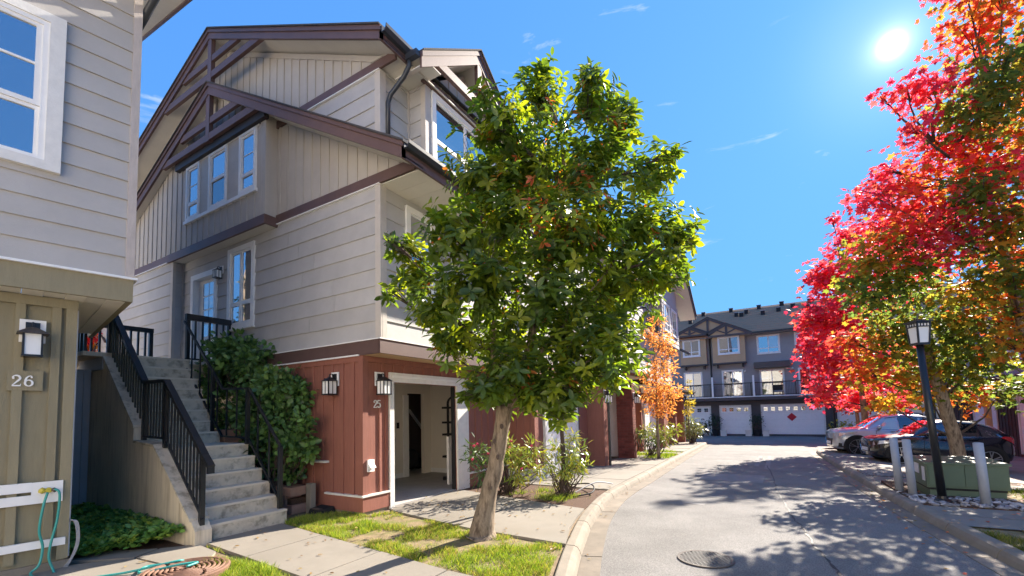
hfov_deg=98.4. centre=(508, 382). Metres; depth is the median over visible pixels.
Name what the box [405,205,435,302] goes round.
window
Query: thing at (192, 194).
window
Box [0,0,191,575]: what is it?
townhouse
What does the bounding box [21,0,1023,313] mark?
sky
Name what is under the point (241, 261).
window
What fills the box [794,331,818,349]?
window
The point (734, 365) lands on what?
townhouse row
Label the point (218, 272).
wall lamp
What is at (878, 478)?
pavement
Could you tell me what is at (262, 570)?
grass
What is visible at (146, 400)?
railing
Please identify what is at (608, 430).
townhouse row
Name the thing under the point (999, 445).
parked car
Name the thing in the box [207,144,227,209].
window
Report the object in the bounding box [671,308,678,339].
window
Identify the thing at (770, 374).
window
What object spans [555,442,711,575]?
kerb
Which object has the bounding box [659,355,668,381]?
window
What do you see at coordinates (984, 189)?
maple tree
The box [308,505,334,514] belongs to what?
splash block
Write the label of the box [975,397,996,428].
garage door
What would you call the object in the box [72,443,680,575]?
verge
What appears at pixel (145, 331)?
railing
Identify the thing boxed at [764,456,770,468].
road patch
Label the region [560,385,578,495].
young tree
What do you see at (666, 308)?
window
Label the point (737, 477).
road patch
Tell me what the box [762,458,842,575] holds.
road crack
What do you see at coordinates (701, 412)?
garage door
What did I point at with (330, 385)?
wall lamp
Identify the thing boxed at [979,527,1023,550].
grass
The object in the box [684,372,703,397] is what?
window
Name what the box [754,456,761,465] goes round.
road patch
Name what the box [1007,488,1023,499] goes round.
grass
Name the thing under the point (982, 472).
bollard
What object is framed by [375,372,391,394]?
wall lamp
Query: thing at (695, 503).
road patch
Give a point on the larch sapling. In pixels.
(657, 404)
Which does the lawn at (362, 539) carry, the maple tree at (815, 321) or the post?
the post
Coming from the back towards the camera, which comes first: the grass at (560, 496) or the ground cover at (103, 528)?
the grass at (560, 496)
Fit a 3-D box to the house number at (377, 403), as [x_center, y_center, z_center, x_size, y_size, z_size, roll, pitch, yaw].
[-2.242,0.366,7.524,0.015,0.136,0.153,-4,-4,31]
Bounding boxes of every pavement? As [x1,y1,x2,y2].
[525,458,667,490]
[636,441,703,458]
[868,476,1023,490]
[925,505,1023,519]
[946,515,1023,530]
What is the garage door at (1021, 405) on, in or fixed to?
in the townhouse row at (1010, 422)
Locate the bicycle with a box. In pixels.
[636,429,664,454]
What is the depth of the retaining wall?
7.52 m
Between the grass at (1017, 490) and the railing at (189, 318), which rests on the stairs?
the railing at (189, 318)
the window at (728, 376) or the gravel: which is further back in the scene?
the window at (728, 376)
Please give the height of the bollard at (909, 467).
1.061 m
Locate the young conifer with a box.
[682,380,695,442]
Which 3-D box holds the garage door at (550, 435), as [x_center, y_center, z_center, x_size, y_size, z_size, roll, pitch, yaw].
[1.438,1.351,12.111,0.040,2.150,2.030,-4,-4,31]
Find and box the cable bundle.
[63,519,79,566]
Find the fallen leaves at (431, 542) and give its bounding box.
[124,480,608,575]
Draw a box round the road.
[577,436,1023,575]
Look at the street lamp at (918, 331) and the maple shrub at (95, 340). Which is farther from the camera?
the maple shrub at (95, 340)
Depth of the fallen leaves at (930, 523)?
6.46 m
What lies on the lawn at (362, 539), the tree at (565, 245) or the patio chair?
the tree at (565, 245)
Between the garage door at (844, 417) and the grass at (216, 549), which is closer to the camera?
the grass at (216, 549)
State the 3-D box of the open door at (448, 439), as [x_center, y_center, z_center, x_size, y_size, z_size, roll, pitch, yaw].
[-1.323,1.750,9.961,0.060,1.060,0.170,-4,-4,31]
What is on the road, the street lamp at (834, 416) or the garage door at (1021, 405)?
the street lamp at (834, 416)
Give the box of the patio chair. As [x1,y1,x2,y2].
[773,385,782,391]
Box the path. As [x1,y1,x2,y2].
[22,545,215,575]
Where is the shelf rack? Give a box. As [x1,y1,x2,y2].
[442,397,450,457]
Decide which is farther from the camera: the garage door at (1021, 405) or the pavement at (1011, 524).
the garage door at (1021, 405)
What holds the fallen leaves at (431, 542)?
on the verge at (552, 573)
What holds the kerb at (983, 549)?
on the road
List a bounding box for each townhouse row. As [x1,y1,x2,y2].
[507,193,696,479]
[670,281,967,436]
[925,265,1023,456]
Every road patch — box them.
[668,493,754,500]
[684,502,704,504]
[698,473,764,482]
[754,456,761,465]
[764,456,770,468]
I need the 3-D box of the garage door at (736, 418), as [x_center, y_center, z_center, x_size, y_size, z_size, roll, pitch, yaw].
[19.364,3.215,37.696,2.220,2.357,0.040,-4,-4,31]
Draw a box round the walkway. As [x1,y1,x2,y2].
[207,523,470,575]
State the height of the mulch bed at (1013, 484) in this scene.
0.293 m
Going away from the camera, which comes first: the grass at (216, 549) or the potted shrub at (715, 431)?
the grass at (216, 549)
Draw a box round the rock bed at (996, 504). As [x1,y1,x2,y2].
[881,480,1023,511]
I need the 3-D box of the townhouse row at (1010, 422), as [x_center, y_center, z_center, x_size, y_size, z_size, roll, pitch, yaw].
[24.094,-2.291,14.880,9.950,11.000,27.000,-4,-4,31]
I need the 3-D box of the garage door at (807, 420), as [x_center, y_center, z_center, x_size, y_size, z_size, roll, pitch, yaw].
[22.875,2.992,35.611,4.160,2.357,0.040,-4,-4,31]
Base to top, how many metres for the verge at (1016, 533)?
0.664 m
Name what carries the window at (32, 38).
in the townhouse at (70, 79)
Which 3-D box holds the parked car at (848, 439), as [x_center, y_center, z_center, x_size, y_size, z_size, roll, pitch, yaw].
[14.717,2.010,17.282,3.699,1.698,2.236,-1,-3,23]
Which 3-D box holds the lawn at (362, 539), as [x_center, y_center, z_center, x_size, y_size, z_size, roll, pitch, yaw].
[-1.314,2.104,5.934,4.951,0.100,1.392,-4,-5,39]
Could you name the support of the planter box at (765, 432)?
on the road
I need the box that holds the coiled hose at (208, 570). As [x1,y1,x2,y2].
[137,556,230,575]
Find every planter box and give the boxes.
[720,430,726,435]
[745,430,751,435]
[762,430,768,435]
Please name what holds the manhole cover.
on the road
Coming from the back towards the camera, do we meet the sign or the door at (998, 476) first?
the sign
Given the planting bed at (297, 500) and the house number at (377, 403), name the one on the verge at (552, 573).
the planting bed at (297, 500)
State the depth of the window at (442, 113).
8.34 m
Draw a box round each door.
[198,278,213,360]
[446,436,451,484]
[547,412,576,475]
[645,405,655,448]
[684,407,710,433]
[721,406,750,433]
[762,404,824,433]
[839,403,922,426]
[928,465,965,486]
[964,466,1008,488]
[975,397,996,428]
[1018,396,1023,446]
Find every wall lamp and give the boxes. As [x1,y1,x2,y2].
[16,319,49,357]
[212,266,223,278]
[321,372,338,394]
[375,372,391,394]
[603,390,612,402]
[633,392,640,402]
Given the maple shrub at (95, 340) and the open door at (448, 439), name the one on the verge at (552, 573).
the maple shrub at (95, 340)
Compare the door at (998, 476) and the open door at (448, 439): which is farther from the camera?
the open door at (448, 439)
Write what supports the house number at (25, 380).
attached to the townhouse at (70, 79)
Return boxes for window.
[0,0,66,174]
[185,161,200,220]
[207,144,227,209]
[225,240,255,332]
[238,126,257,194]
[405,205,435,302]
[431,90,494,172]
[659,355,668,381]
[663,301,671,334]
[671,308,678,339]
[682,339,700,357]
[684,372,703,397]
[717,336,739,354]
[722,369,744,396]
[756,334,780,354]
[759,369,785,395]
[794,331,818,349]
[798,367,822,393]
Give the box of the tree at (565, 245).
[374,46,708,541]
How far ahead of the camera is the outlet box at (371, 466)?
7.30 m
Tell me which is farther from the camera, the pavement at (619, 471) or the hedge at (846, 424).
the hedge at (846, 424)
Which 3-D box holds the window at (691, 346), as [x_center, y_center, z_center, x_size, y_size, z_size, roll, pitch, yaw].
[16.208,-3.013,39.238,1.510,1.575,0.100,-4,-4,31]
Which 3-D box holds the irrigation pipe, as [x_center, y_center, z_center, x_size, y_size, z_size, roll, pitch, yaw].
[1.427,2.106,8.917,0.933,0.146,1.464,-4,-4,31]
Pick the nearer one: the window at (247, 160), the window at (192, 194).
the window at (247, 160)
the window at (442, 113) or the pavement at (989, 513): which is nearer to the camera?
the pavement at (989, 513)
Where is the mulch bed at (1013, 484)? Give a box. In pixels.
[905,473,1023,486]
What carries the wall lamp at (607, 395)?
attached to the townhouse row at (608, 430)
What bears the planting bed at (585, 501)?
on the verge at (552, 573)
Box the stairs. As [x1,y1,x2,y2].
[71,351,286,545]
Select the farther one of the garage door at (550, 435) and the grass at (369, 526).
the garage door at (550, 435)
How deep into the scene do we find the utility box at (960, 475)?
7.71 m
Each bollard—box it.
[889,438,903,490]
[902,439,916,494]
[972,442,991,505]
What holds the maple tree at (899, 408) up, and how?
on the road
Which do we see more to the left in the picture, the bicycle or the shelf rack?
the shelf rack
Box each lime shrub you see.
[540,427,594,497]
[635,420,682,455]
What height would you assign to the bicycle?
1.019 m
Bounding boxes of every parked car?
[825,412,938,454]
[860,419,1015,463]
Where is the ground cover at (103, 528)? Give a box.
[69,502,184,555]
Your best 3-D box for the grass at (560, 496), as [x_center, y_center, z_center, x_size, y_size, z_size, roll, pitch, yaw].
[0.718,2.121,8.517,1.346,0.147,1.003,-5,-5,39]
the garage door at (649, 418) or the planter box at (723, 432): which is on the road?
the planter box at (723, 432)
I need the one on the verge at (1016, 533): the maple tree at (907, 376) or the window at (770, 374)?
the maple tree at (907, 376)
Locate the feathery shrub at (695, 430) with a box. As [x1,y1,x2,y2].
[680,415,707,443]
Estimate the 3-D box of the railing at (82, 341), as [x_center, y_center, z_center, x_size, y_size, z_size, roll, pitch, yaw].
[-8.005,-0.904,7.976,2.220,0.920,0.080,-4,-4,31]
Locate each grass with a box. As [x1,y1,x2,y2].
[197,556,292,575]
[206,545,226,556]
[284,512,386,539]
[506,485,580,501]
[637,450,677,458]
[644,449,681,452]
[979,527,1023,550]
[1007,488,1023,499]
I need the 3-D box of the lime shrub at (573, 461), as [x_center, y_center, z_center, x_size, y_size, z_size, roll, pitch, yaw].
[1.113,1.522,8.452,1.148,1.357,0.920,-4,-4,31]
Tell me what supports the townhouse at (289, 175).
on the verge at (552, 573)
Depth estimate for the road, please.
6.39 m
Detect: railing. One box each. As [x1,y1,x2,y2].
[78,333,86,351]
[90,325,153,356]
[107,315,214,525]
[184,313,231,360]
[184,320,282,508]
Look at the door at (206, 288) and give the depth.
10.25 m
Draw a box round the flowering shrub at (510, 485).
[458,431,548,493]
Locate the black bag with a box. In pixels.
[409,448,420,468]
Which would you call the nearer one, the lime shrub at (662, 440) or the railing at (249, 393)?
the railing at (249, 393)
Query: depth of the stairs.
6.95 m
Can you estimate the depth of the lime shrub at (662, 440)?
16.48 m
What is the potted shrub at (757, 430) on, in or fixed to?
on the road
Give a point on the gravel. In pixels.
(882, 473)
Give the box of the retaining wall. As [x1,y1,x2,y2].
[214,429,305,514]
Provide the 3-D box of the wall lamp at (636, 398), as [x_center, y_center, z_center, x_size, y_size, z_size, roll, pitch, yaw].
[4.731,0.564,16.325,0.235,0.415,0.210,-4,-4,31]
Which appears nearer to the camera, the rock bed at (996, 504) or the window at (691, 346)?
the rock bed at (996, 504)
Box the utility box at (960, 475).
[913,455,1011,498]
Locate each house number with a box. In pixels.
[12,375,33,385]
[374,400,380,407]
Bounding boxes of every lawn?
[228,562,283,575]
[286,512,560,575]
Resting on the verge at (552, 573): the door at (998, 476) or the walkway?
the walkway
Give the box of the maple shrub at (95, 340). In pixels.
[87,333,105,351]
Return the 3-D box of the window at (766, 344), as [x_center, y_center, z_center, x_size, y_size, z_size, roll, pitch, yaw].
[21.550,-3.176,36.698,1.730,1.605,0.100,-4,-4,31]
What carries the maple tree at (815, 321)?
on the ground
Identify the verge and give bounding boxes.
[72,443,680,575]
[834,458,1023,548]
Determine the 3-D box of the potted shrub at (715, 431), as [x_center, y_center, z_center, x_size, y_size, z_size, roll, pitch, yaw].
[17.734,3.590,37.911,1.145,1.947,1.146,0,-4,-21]
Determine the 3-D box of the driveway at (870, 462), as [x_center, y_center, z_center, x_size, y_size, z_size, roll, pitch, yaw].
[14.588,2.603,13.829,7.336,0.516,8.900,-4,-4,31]
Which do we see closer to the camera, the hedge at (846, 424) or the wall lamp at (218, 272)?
the wall lamp at (218, 272)
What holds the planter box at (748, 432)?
on the road
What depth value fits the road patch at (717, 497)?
8.59 m
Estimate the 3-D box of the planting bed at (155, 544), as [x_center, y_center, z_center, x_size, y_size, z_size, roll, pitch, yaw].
[-5.993,2.207,5.853,3.500,0.100,1.600,-4,-4,31]
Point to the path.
(107, 562)
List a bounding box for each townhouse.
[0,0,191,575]
[94,21,535,514]
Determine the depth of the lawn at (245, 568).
4.65 m
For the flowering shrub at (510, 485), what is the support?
on the planting bed at (585, 501)
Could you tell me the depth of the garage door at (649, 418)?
20.76 m
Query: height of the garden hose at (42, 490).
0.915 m
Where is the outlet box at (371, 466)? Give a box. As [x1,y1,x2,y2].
[367,459,375,471]
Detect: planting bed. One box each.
[110,538,184,550]
[287,494,305,504]
[462,480,605,509]
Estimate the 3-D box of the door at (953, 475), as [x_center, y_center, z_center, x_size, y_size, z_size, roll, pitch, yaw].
[7.704,1.643,7.780,0.465,0.350,0.015,-4,-4,31]
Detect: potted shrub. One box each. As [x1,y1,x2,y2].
[709,413,723,435]
[749,412,765,435]
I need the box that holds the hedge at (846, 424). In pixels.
[828,419,861,428]
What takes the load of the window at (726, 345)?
in the townhouse row at (734, 365)
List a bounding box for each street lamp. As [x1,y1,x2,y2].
[828,380,836,427]
[903,314,953,502]
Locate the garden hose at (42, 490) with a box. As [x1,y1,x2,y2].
[29,487,198,575]
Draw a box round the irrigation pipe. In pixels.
[570,481,612,496]
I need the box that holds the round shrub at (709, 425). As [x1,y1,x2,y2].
[699,419,714,435]
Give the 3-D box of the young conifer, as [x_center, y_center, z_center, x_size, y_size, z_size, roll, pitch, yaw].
[10.152,1.619,24.831,0.828,3.696,1.145,-4,-4,31]
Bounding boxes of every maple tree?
[784,210,966,420]
[815,217,1023,455]
[831,383,922,424]
[833,0,1023,368]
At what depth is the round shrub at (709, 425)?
35.15 m
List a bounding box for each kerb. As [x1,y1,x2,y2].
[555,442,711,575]
[810,448,1023,575]
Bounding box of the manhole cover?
[677,550,734,568]
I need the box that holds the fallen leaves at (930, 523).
[845,470,1022,574]
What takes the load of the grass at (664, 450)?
on the verge at (552, 573)
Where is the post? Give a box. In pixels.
[306,483,315,512]
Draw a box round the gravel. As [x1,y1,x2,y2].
[856,469,905,477]
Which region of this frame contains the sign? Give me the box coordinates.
[787,413,795,420]
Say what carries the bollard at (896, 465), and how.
on the rock bed at (996, 504)
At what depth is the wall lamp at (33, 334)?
4.74 m
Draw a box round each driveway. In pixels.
[393,490,583,545]
[822,449,1023,483]
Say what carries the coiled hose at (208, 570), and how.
on the path
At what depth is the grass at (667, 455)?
16.82 m
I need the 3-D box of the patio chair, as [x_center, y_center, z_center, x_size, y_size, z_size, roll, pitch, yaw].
[21.874,0.639,35.884,0.700,0.940,0.620,-4,-4,31]
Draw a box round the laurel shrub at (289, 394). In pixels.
[194,327,321,493]
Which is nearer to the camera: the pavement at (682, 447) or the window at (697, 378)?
the pavement at (682, 447)
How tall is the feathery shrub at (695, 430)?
1.766 m
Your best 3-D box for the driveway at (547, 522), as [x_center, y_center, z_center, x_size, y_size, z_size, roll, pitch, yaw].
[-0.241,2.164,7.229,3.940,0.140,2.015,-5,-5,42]
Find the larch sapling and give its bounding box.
[636,312,687,458]
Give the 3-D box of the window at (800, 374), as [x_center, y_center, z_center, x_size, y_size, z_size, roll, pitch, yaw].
[23.982,-0.135,35.103,1.600,2.200,0.070,-4,-4,31]
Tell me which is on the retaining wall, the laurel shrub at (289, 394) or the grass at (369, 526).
the laurel shrub at (289, 394)

